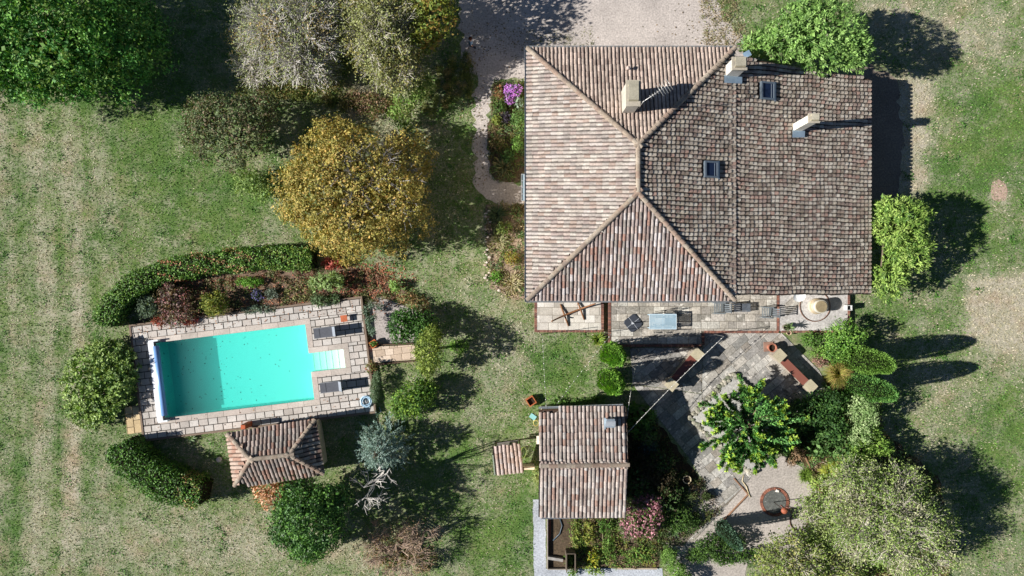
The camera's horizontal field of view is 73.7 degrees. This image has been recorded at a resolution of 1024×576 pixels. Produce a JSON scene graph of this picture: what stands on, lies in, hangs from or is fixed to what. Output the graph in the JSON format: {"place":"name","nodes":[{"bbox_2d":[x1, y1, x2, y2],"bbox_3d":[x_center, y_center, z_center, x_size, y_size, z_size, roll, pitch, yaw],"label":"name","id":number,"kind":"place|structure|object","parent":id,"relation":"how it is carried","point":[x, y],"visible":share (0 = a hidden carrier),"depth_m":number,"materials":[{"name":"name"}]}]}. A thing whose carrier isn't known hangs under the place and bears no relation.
{"place":"outdoors","nodes":[
{"label":"outdoors","id":0,"kind":"place"},
{"bbox_2d":[124,405,141,433],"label":"pavement","id":1,"kind":"structure","parent":0,"point":[132,418],"depth_m":44.19,"materials":[{"name":"stone"}]},
{"bbox_2d":[137,264,407,323],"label":"garden soil","id":2,"kind":"structure","parent":0,"point":[251,274],"depth_m":44.43,"materials":[{"name":"soil"}]},
{"bbox_2d":[136,293,162,321],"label":"juniper","id":3,"kind":"object","parent":2,"relation":"on","point":[147,308],"visible":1,"depth_m":43.52,"materials":[{"name":"green plant"}]},
{"bbox_2d":[152,279,198,329],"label":"smoke bush","id":4,"kind":"object","parent":2,"relation":"on","point":[170,291],"visible":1,"depth_m":43.47,"materials":[{"name":"brown plant"}]},
{"bbox_2d":[197,290,230,318],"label":"golden shrub","id":5,"kind":"object","parent":2,"relation":"on","point":[211,299],"visible":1,"depth_m":43.30,"materials":[{"name":"yellow plant"}]},
{"bbox_2d":[236,276,263,288],"bbox_3d":[-17.005,-0.328,44.088,2.037,0.704,0.953,0,90,0],"label":"euphorbia","id":6,"kind":"object","parent":2,"relation":"on","point":[244,280],"visible":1,"depth_m":44.02,"materials":[{"name":"green plant"}]},
{"bbox_2d":[136,262,397,323],"bbox_3d":[-16.115,0.548,44.315,17.298,0.494,3.850,-5,90,0],"label":"ground cover","id":7,"kind":"object","parent":2,"relation":"on","point":[312,273],"visible":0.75,"depth_m":44.33,"materials":[{"name":"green plant"}]},
{"bbox_2d":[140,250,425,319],"bbox_3d":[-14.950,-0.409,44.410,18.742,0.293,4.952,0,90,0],"label":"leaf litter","id":8,"kind":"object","parent":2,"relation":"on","point":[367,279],"visible":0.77,"depth_m":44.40,"materials":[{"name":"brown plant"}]},
{"bbox_2d":[309,292,338,307],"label":"shrub","id":9,"kind":"object","parent":2,"relation":"on","point":[320,300],"visible":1,"depth_m":43.89,"materials":[{"name":"green plant"}]},
{"bbox_2d":[308,270,343,292],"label":"shrub","id":10,"kind":"object","parent":2,"relation":"on","point":[313,283],"visible":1,"depth_m":43.62,"materials":[{"name":"green plant"}]},
{"bbox_2d":[368,343,415,365],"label":"path","id":11,"kind":"structure","parent":0,"point":[380,354],"depth_m":44.24,"materials":[{"name":"stone"}]},
{"bbox_2d":[485,203,524,299],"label":"garden soil","id":12,"kind":"structure","parent":0,"point":[509,267],"depth_m":44.43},
{"bbox_2d":[483,201,508,225],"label":"yucca","id":13,"kind":"object","parent":12,"relation":"on","point":[499,211],"visible":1,"depth_m":44.10,"materials":[{"name":"green plant"}]},
{"bbox_2d":[482,200,524,300],"bbox_3d":[-0.293,-2.407,44.296,3.351,0.538,6.636,0,90,0],"label":"ground cover","id":14,"kind":"object","parent":12,"relation":"on","point":[522,234],"visible":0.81,"depth_m":44.33,"materials":[{"name":"green plant"}]},
{"bbox_2d":[507,202,524,220],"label":"bedding shrub","id":15,"kind":"object","parent":12,"relation":"on","point":[517,209],"visible":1,"depth_m":43.67,"materials":[{"name":"green plant"}]},
{"bbox_2d":[487,81,524,181],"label":"garden soil","id":16,"kind":"structure","parent":0,"point":[517,178],"depth_m":44.43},
{"bbox_2d":[486,78,524,182],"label":"ground cover","id":17,"kind":"object","parent":16,"relation":"on","point":[515,131],"visible":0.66,"depth_m":44.33,"materials":[{"name":"green plant"}]},
{"bbox_2d":[501,83,522,106],"bbox_3d":[-0.055,-12.539,43.952,1.231,1.005,1.583,41,90,0],"label":"purple aster","id":18,"kind":"object","parent":16,"relation":"on","point":[513,90],"visible":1,"depth_m":43.75,"materials":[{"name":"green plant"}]},
{"bbox_2d":[510,108,524,131],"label":"bedding shrub","id":19,"kind":"object","parent":16,"relation":"on","point":[521,116],"visible":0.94,"depth_m":43.68,"materials":[{"name":"green plant"}]},
{"bbox_2d":[0,0,1023,575],"bbox_3d":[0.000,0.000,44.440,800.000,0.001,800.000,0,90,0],"label":"ground","id":20,"kind":"structure","parent":0,"point":[568,344],"depth_m":44.44,"materials":[{"name":"plant"}]},
{"bbox_2d":[0,0,180,113],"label":"broadleaf tree","id":21,"kind":"object","parent":20,"relation":"on","point":[74,51],"visible":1,"depth_m":38.86,"materials":[{"name":"green plant"}]},
{"bbox_2d":[56,337,141,431],"bbox_3d":[-26.271,6.169,43.443,5.240,2.220,6.114,0,90,0],"label":"laurel tree","id":22,"kind":"object","parent":20,"relation":"on","point":[108,363],"visible":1,"depth_m":43.10,"materials":[{"name":"green plant"}]},
{"bbox_2d":[103,435,213,511],"bbox_3d":[-22.464,11.867,43.324,7.064,2.507,2.880,30,90,0],"label":"clipped hedge","id":23,"kind":"object","parent":20,"relation":"on","point":[137,460],"visible":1,"depth_m":42.86,"materials":[{"name":"green plant"}]},
{"bbox_2d":[91,243,317,329],"bbox_3d":[-19.812,-0.831,43.574,14.827,2.009,3.501,-16,90,0],"label":"clipped hedge","id":24,"kind":"object","parent":20,"relation":"on","point":[116,304],"visible":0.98,"depth_m":43.08,"materials":[{"name":"green plant"}]},
{"bbox_2d":[176,83,289,177],"bbox_3d":[-17.035,-9.533,41.879,6.867,5.248,5.779,0,90,0],"label":"broadleaf tree","id":25,"kind":"object","parent":20,"relation":"on","point":[219,117],"visible":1,"depth_m":41.06,"materials":[{"name":"green plant"}]},
{"bbox_2d":[231,165,274,204],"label":"shrub","id":26,"kind":"object","parent":20,"relation":"on","point":[259,189],"visible":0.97,"depth_m":43.33,"materials":[{"name":"green plant"}]},
{"bbox_2d":[129,296,376,440],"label":"pool deck","id":27,"kind":"structure","parent":20,"relation":"on","point":[352,342],"depth_m":44.14,"materials":[{"name":"stone"}]},
{"bbox_2d":[148,339,169,422],"bbox_3d":[-22.733,5.977,43.900,0.655,0.440,5.300,-7,90,0],"label":"pool cover roller","id":28,"kind":"object","parent":27,"relation":"on","point":[158,381],"visible":1,"depth_m":43.74,"materials":[{"name":"plastic"}]},
{"bbox_2d":[156,325,344,417],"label":"swimming pool","id":29,"kind":"structure","parent":27,"relation":"in","point":[287,378],"depth_m":45.46,"materials":[{"name":"liquid"}]},
{"bbox_2d":[313,325,343,338],"bbox_3d":[-11.830,2.827,43.652,1.861,0.978,0.714,-7,90,0],"label":"sun lounger","id":30,"kind":"object","parent":27,"relation":"on","point":[324,332],"visible":1,"depth_m":43.82,"materials":[{"name":"paint"}]},
{"bbox_2d":[319,380,347,393],"bbox_3d":[-11.426,6.334,43.652,1.861,0.978,0.715,-7,90,0],"label":"sun lounger","id":31,"kind":"object","parent":27,"relation":"on","point":[329,387],"visible":1,"depth_m":43.82,"materials":[{"name":"paint"}]},
{"bbox_2d":[251,482,283,512],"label":"dried hydrangea","id":32,"kind":"object","parent":20,"relation":"on","point":[265,496],"visible":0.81,"depth_m":43.50,"materials":[{"name":"orange plant"}]},
{"bbox_2d":[225,419,327,487],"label":"pool house","id":33,"kind":"structure","parent":20,"relation":"on","point":[271,454],"depth_m":42.09,"materials":[{"name":"tile"}]},
{"bbox_2d":[220,0,350,95],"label":"bare tree","id":34,"kind":"object","parent":20,"relation":"on","point":[257,35],"visible":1,"depth_m":40.49,"materials":[{"name":"grey plant"}]},
{"bbox_2d":[229,74,344,100],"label":"ground scrub","id":35,"kind":"object","parent":20,"relation":"on","point":[293,91],"visible":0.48,"depth_m":44.06,"materials":[{"name":"green plant"}]},
{"bbox_2d":[261,474,355,566],"bbox_3d":[-12.534,14.348,41.366,6.139,6.284,5.875,0,90,0],"label":"holm oak","id":36,"kind":"object","parent":20,"relation":"on","point":[323,506],"visible":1,"depth_m":40.59,"materials":[{"name":"green plant"}]},
{"bbox_2d":[320,9,359,76],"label":"shrub","id":37,"kind":"object","parent":20,"relation":"on","point":[345,66],"visible":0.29,"depth_m":43.16,"materials":[{"name":"green plant"}]},
{"bbox_2d":[267,111,439,269],"bbox_3d":[-9.662,-5.934,41.345,10.608,6.337,9.609,0,90,0],"label":"golden oak","id":38,"kind":"object","parent":20,"relation":"on","point":[393,182],"visible":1,"depth_m":40.38,"materials":[{"name":"yellow plant"}]},
{"bbox_2d":[343,86,391,120],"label":"spindle shrub","id":39,"kind":"object","parent":20,"relation":"on","point":[359,99],"visible":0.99,"depth_m":44.00,"materials":[{"name":"green plant"}]},
{"bbox_2d":[350,462,395,513],"bbox_3d":[-8.179,11.750,41.980,2.748,4.920,2.762,-24,90,0],"label":"dead tree","id":40,"kind":"object","parent":20,"relation":"on","point":[376,479],"visible":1,"depth_m":40.26,"materials":[{"name":"wood"}]},
{"bbox_2d":[369,370,382,404],"bbox_3d":[-8.754,6.376,43.826,0.884,1.255,2.255,0,90,0],"label":"rosemary","id":41,"kind":"object","parent":20,"relation":"on","point":[376,380],"visible":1,"depth_m":43.62,"materials":[{"name":"green plant"}]},
{"bbox_2d":[281,50,476,118],"bbox_3d":[-8.391,-12.303,44.286,12.910,0.648,4.006,-12,90,0],"label":"ground cover","id":42,"kind":"object","parent":20,"relation":"on","point":[450,83],"visible":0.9,"depth_m":44.30,"materials":[{"name":"green plant"}]},
{"bbox_2d":[329,0,433,102],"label":"bare tree","id":43,"kind":"object","parent":20,"relation":"on","point":[384,49],"visible":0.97,"depth_m":40.38,"materials":[{"name":"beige plant"}]},
{"bbox_2d":[354,410,415,474],"bbox_3d":[-8.169,10.054,42.726,3.976,3.428,4.446,0,90,0],"label":"blue spruce","id":44,"kind":"object","parent":20,"relation":"on","point":[373,453],"visible":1,"depth_m":43.00,"materials":[{"name":"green plant"}]},
{"bbox_2d":[369,297,420,343],"bbox_3d":[-7.533,2.100,44.428,3.629,0.001,3.154,0,90,0],"label":"shingle bed","id":45,"kind":"object","parent":20,"relation":"on","point":[381,336],"visible":0.53,"depth_m":44.43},
{"bbox_2d":[362,296,383,336],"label":"juniper","id":46,"kind":"object","parent":45,"relation":"on","point":[371,328],"visible":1,"depth_m":43.62,"materials":[{"name":"green plant"}]},
{"bbox_2d":[385,304,440,346],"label":"privet bush","id":47,"kind":"object","parent":45,"relation":"on","point":[409,321],"visible":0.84,"depth_m":42.86,"materials":[{"name":"green plant"}]},
{"bbox_2d":[350,511,444,575],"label":"bare shrub","id":48,"kind":"object","parent":20,"relation":"on","point":[395,548],"visible":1,"depth_m":42.92,"materials":[{"name":"brown plant"}]},
{"bbox_2d":[367,533,443,575],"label":"ground scrub","id":49,"kind":"object","parent":20,"relation":"on","point":[405,558],"visible":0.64,"depth_m":44.15,"materials":[{"name":"brown plant"}]},
{"bbox_2d":[383,70,436,130],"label":"shrub","id":50,"kind":"object","parent":20,"relation":"on","point":[407,109],"visible":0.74,"depth_m":42.79,"materials":[{"name":"green plant"}]},
{"bbox_2d":[395,291,429,312],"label":"shrub","id":51,"kind":"object","parent":20,"relation":"on","point":[414,297],"visible":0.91,"depth_m":44.05,"materials":[{"name":"brown plant"}]},
{"bbox_2d":[386,374,439,421],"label":"shrub","id":52,"kind":"object","parent":20,"relation":"on","point":[423,393],"visible":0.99,"depth_m":42.95,"materials":[{"name":"green plant"}]},
{"bbox_2d":[410,322,444,380],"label":"tree","id":53,"kind":"object","parent":20,"relation":"on","point":[429,359],"visible":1,"depth_m":41.96,"materials":[{"name":"green plant"}]},
{"bbox_2d":[402,0,459,58],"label":"broadleaf tree","id":54,"kind":"object","parent":20,"relation":"on","point":[434,24],"visible":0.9,"depth_m":40.37,"materials":[{"name":"green plant"}]},
{"bbox_2d":[492,439,523,475],"bbox_3d":[-0.314,10.745,43.418,1.938,2.044,2.126,-8,90,0],"label":"lean to shelter","id":55,"kind":"object","parent":20,"relation":"on","point":[507,457],"visible":1,"depth_m":42.66,"materials":[{"name":"ceramic"}]},
{"bbox_2d":[0,0,1023,575],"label":"weeds","id":56,"kind":"object","parent":20,"relation":"on","point":[444,312],"visible":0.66,"depth_m":44.39,"materials":[{"name":"green plant"}]},
{"bbox_2d":[534,303,603,331],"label":"terrace","id":57,"kind":"structure","parent":20,"relation":"on","point":[545,314],"depth_m":44.14,"materials":[{"name":"stone"}]},
{"bbox_2d":[536,404,629,518],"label":"tiled outbuilding","id":58,"kind":"structure","parent":20,"relation":"on","point":[584,464],"depth_m":41.39,"materials":[{"name":"tile"}]},
{"bbox_2d":[596,366,626,395],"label":"bush","id":59,"kind":"object","parent":20,"relation":"on","point":[611,382],"visible":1,"depth_m":41.21,"materials":[{"name":"green plant"}]},
{"bbox_2d":[599,340,626,367],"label":"columnar thuja","id":60,"kind":"object","parent":20,"relation":"on","point":[611,355],"visible":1,"depth_m":41.13,"materials":[{"name":"green plant"}]},
{"bbox_2d":[608,295,779,346],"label":"terrace","id":61,"kind":"structure","parent":20,"relation":"on","point":[696,322],"depth_m":44.14,"materials":[{"name":"stone"}]},
{"bbox_2d":[624,314,641,331],"bbox_3d":[7.806,2.266,43.880,0.980,0.480,0.980,-38,90,0],"label":"parasol base","id":62,"kind":"object","parent":61,"relation":"on","point":[632,322],"visible":1,"depth_m":44.05,"materials":[{"name":"paint"}]},
{"bbox_2d":[648,314,676,328],"bbox_3d":[9.596,2.136,43.760,1.730,0.750,0.980,0,90,0],"label":"dining table","id":63,"kind":"object","parent":61,"relation":"on","point":[662,320],"visible":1,"depth_m":43.39,"materials":[{"name":"glass"}]},
{"bbox_2d":[521,46,871,302],"bbox_3d":[11.331,-6.610,40.490,21.556,7.900,14.904,0,90,0],"label":"farmhouse","id":64,"kind":"object","parent":20,"relation":"on","point":[719,174],"visible":1,"depth_m":39.36,"materials":[{"name":"tile"}]},
{"bbox_2d":[698,0,745,49],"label":"ground cover","id":65,"kind":"object","parent":20,"relation":"on","point":[725,21],"visible":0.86,"depth_m":44.39,"materials":[{"name":"beige plant"}]},
{"bbox_2d":[737,0,878,77],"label":"loquat tree","id":66,"kind":"object","parent":20,"relation":"on","point":[800,23],"visible":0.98,"depth_m":39.87,"materials":[{"name":"green plant"}]},
{"bbox_2d":[799,330,822,348],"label":"box bush","id":67,"kind":"object","parent":20,"relation":"on","point":[814,339],"visible":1,"depth_m":43.66,"materials":[{"name":"green plant"}]},
{"bbox_2d":[778,295,849,332],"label":"gravel terrace","id":68,"kind":"structure","parent":20,"relation":"on","point":[790,309],"depth_m":44.15,"materials":[{"name":"stone"}]},
{"bbox_2d":[799,295,830,321],"bbox_3d":[19.582,1.179,43.723,2.020,0.846,2.020,0,90,0],"label":"stone well","id":69,"kind":"object","parent":68,"relation":"on","point":[817,306],"visible":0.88,"depth_m":43.59,"materials":[{"name":"stone"}]},
{"bbox_2d":[817,315,868,365],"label":"round bush","id":70,"kind":"object","parent":20,"relation":"on","point":[837,350],"visible":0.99,"depth_m":42.78,"materials":[{"name":"green plant"}]},
{"bbox_2d":[855,63,904,202],"bbox_3d":[23.811,-10.164,44.436,3.616,0.001,9.609,0,90,0],"label":"gravel strip","id":71,"kind":"object","parent":20,"relation":"on","point":[887,136],"visible":0.48,"depth_m":44.44,"materials":[{"name":"gravel"}]},
{"bbox_2d":[871,193,937,302],"bbox_3d":[23.932,-2.452,42.297,4.075,4.418,6.888,0,90,0],"label":"loquat tree","id":72,"kind":"object","parent":20,"relation":"on","point":[911,231],"visible":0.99,"depth_m":41.36,"materials":[{"name":"green plant"}]},
{"bbox_2d":[991,179,1007,201],"bbox_3d":[31.714,-6.362,44.425,1.102,0.001,1.478,0,90,0],"label":"stony patch","id":73,"kind":"object","parent":20,"relation":"on","point":[1000,191],"visible":1,"depth_m":44.42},
{"bbox_2d":[533,500,662,575],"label":"white path","id":74,"kind":"structure","parent":0,"point":[539,551],"depth_m":44.43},
{"bbox_2d":[457,0,743,205],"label":"driveway","id":75,"kind":"structure","parent":0,"point":[616,22],"depth_m":44.44,"materials":[{"name":"gravel"}]},
{"bbox_2d":[441,1,780,190],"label":"leaf litter","id":76,"kind":"object","parent":75,"relation":"on","point":[523,61],"visible":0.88,"depth_m":44.41,"materials":[{"name":"brown plant"}]},
{"bbox_2d":[548,513,664,567],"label":"garden soil","id":77,"kind":"structure","parent":0,"point":[558,545],"depth_m":44.43,"materials":[{"name":"soil"}]},
{"bbox_2d":[566,516,666,570],"bbox_3d":[6.827,16.548,44.297,6.734,0.523,3.713,0,90,0],"label":"ground cover","id":78,"kind":"object","parent":77,"relation":"on","point":[625,545],"visible":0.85,"depth_m":44.31,"materials":[{"name":"green plant"}]},
{"bbox_2d":[625,544,652,565],"bbox_3d":[8.219,17.225,44.149,1.879,0.684,1.407,0,90,0],"label":"vegetable row","id":79,"kind":"object","parent":77,"relation":"on","point":[639,556],"visible":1,"depth_m":44.12,"materials":[{"name":"green plant"}]},
{"bbox_2d":[626,409,699,553],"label":"garden soil","id":80,"kind":"structure","parent":0,"point":[679,465],"depth_m":44.43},
{"bbox_2d":[617,490,664,540],"bbox_3d":[8.177,14.446,43.391,3.020,2.122,3.495,0,90,0],"label":"pink viburnum","id":81,"kind":"object","parent":80,"relation":"on","point":[647,508],"visible":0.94,"depth_m":42.90,"materials":[{"name":"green plant"}]},
{"bbox_2d":[625,400,656,440],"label":"shrub","id":82,"kind":"object","parent":80,"relation":"on","point":[633,406],"visible":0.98,"depth_m":43.40,"materials":[{"name":"green plant"}]},
{"bbox_2d":[628,445,678,501],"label":"shrub","id":83,"kind":"object","parent":80,"relation":"on","point":[653,478],"visible":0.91,"depth_m":43.45,"materials":[{"name":"green plant"}]},
{"bbox_2d":[627,417,683,517],"bbox_3d":[9.019,11.387,43.536,3.977,1.857,6.590,0,90,0],"label":"shrub","id":84,"kind":"object","parent":80,"relation":"on","point":[649,438],"visible":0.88,"depth_m":43.36,"materials":[{"name":"green plant"}]},
{"bbox_2d":[625,405,721,560],"bbox_3d":[9.028,12.676,44.190,5.966,0.769,9.693,-38,90,0],"label":"ground cover","id":85,"kind":"object","parent":80,"relation":"on","point":[663,538],"visible":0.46,"depth_m":44.23,"materials":[{"name":"green plant"}]},
{"bbox_2d":[630,333,829,565],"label":"patio","id":86,"kind":"structure","parent":0,"point":[749,358],"depth_m":44.40,"materials":[{"name":"stone"}]},
{"bbox_2d":[662,347,703,391],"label":"garden wall","id":87,"kind":"structure","parent":86,"relation":"on","point":[686,363],"depth_m":43.66,"materials":[{"name":"brick"}]},
{"bbox_2d":[687,372,789,474],"bbox_3d":[14.847,8.759,44.261,5.776,0.358,4.422,41,90,0],"label":"raised bed","id":88,"kind":"object","parent":86,"relation":"on","point":[729,383],"visible":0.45,"depth_m":44.17,"materials":[{"name":"stone"}]},
{"bbox_2d":[698,373,808,474],"bbox_3d":[14.561,8.703,42.519,6.704,3.282,6.313,40,90,0],"label":"brush tree","id":89,"kind":"object","parent":88,"relation":"on","point":[738,450],"visible":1,"depth_m":42.25,"materials":[{"name":"green plant"}]},
{"bbox_2d":[768,349,817,393],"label":"garden wall","id":90,"kind":"structure","parent":86,"relation":"on","point":[792,370],"depth_m":43.66,"materials":[{"name":"brick"}]},
{"bbox_2d":[666,456,829,575],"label":"garden gravel","id":91,"kind":"structure","parent":0,"point":[751,519],"depth_m":44.43,"materials":[{"name":"gravel"}]},
{"bbox_2d":[661,544,691,575],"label":"dwarf conifer","id":92,"kind":"object","parent":91,"relation":"on","point":[668,554],"visible":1,"depth_m":43.54,"materials":[{"name":"green plant"}]},
{"bbox_2d":[662,502,703,533],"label":"shrub","id":93,"kind":"object","parent":91,"relation":"on","point":[688,522],"visible":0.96,"depth_m":43.71,"materials":[{"name":"green plant"}]},
{"bbox_2d":[682,529,761,568],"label":"shrub","id":94,"kind":"object","parent":91,"relation":"on","point":[724,546],"visible":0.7,"depth_m":43.77,"materials":[{"name":"green plant"}]},
{"bbox_2d":[714,517,743,550],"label":"italian cypress","id":95,"kind":"object","parent":91,"relation":"on","point":[727,533],"visible":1,"depth_m":42.00,"materials":[{"name":"green plant"}]},
{"bbox_2d":[760,487,788,515],"bbox_3d":[17.078,13.906,44.410,1.890,0.070,1.890,0,90,0],"label":"stone circle","id":96,"kind":"object","parent":91,"relation":"on","point":[769,497],"visible":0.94,"depth_m":44.39,"materials":[{"name":"stone"}]},
{"bbox_2d":[748,525,863,575],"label":"locust tree","id":97,"kind":"object","parent":91,"relation":"on","point":[813,566],"visible":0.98,"depth_m":41.38,"materials":[{"name":"green plant"}]},
{"bbox_2d":[802,473,831,512],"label":"shrub","id":98,"kind":"object","parent":91,"relation":"on","point":[815,480],"visible":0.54,"depth_m":43.87,"materials":[{"name":"green plant"}]},
{"bbox_2d":[780,359,949,575],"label":"garden soil","id":99,"kind":"structure","parent":0,"point":[919,464],"depth_m":44.43,"materials":[{"name":"soil"}]},
{"bbox_2d":[772,412,811,457],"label":"shrub","id":100,"kind":"object","parent":99,"relation":"on","point":[798,431],"visible":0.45,"depth_m":43.52,"materials":[{"name":"green plant"}]},
{"bbox_2d":[780,400,827,461],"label":"ground cover","id":101,"kind":"object","parent":99,"relation":"on","point":[802,444],"visible":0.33,"depth_m":44.26,"materials":[{"name":"green plant"}]},
{"bbox_2d":[788,384,852,447],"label":"shrub","id":102,"kind":"object","parent":99,"relation":"on","point":[835,405],"visible":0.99,"depth_m":42.95,"materials":[{"name":"green plant"}]},
{"bbox_2d":[804,423,857,462],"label":"shrub","id":103,"kind":"object","parent":99,"relation":"on","point":[827,448],"visible":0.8,"depth_m":43.44,"materials":[{"name":"green plant"}]},
{"bbox_2d":[820,358,853,390],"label":"pampas grass","id":104,"kind":"object","parent":99,"relation":"on","point":[839,372],"depth_m":43.88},
{"bbox_2d":[845,390,879,447],"bbox_3d":[21.947,8.266,42.869,2.027,3.168,3.750,0,90,0],"label":"photinia","id":105,"kind":"object","parent":99,"relation":"on","point":[860,420],"visible":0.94,"depth_m":42.45,"materials":[{"name":"green plant"}]},
{"bbox_2d":[773,362,956,575],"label":"ground cover","id":106,"kind":"object","parent":99,"relation":"on","point":[886,463],"visible":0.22,"depth_m":44.24,"materials":[{"name":"green plant"}]},
{"bbox_2d":[844,424,895,464],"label":"shrub","id":107,"kind":"object","parent":99,"relation":"on","point":[884,450],"visible":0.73,"depth_m":42.86,"materials":[{"name":"green plant"}]},
{"bbox_2d":[843,346,897,375],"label":"italian cypress","id":108,"kind":"object","parent":99,"relation":"on","point":[873,361],"visible":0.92,"depth_m":41.20,"materials":[{"name":"green plant"}]},
{"bbox_2d":[844,372,900,402],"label":"italian cypress","id":109,"kind":"object","parent":99,"relation":"on","point":[876,389],"visible":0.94,"depth_m":41.38,"materials":[{"name":"green plant"}]},
{"bbox_2d":[789,448,969,575],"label":"locust tree","id":110,"kind":"object","parent":99,"relation":"on","point":[917,527],"visible":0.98,"depth_m":40.80,"materials":[{"name":"green plant"}]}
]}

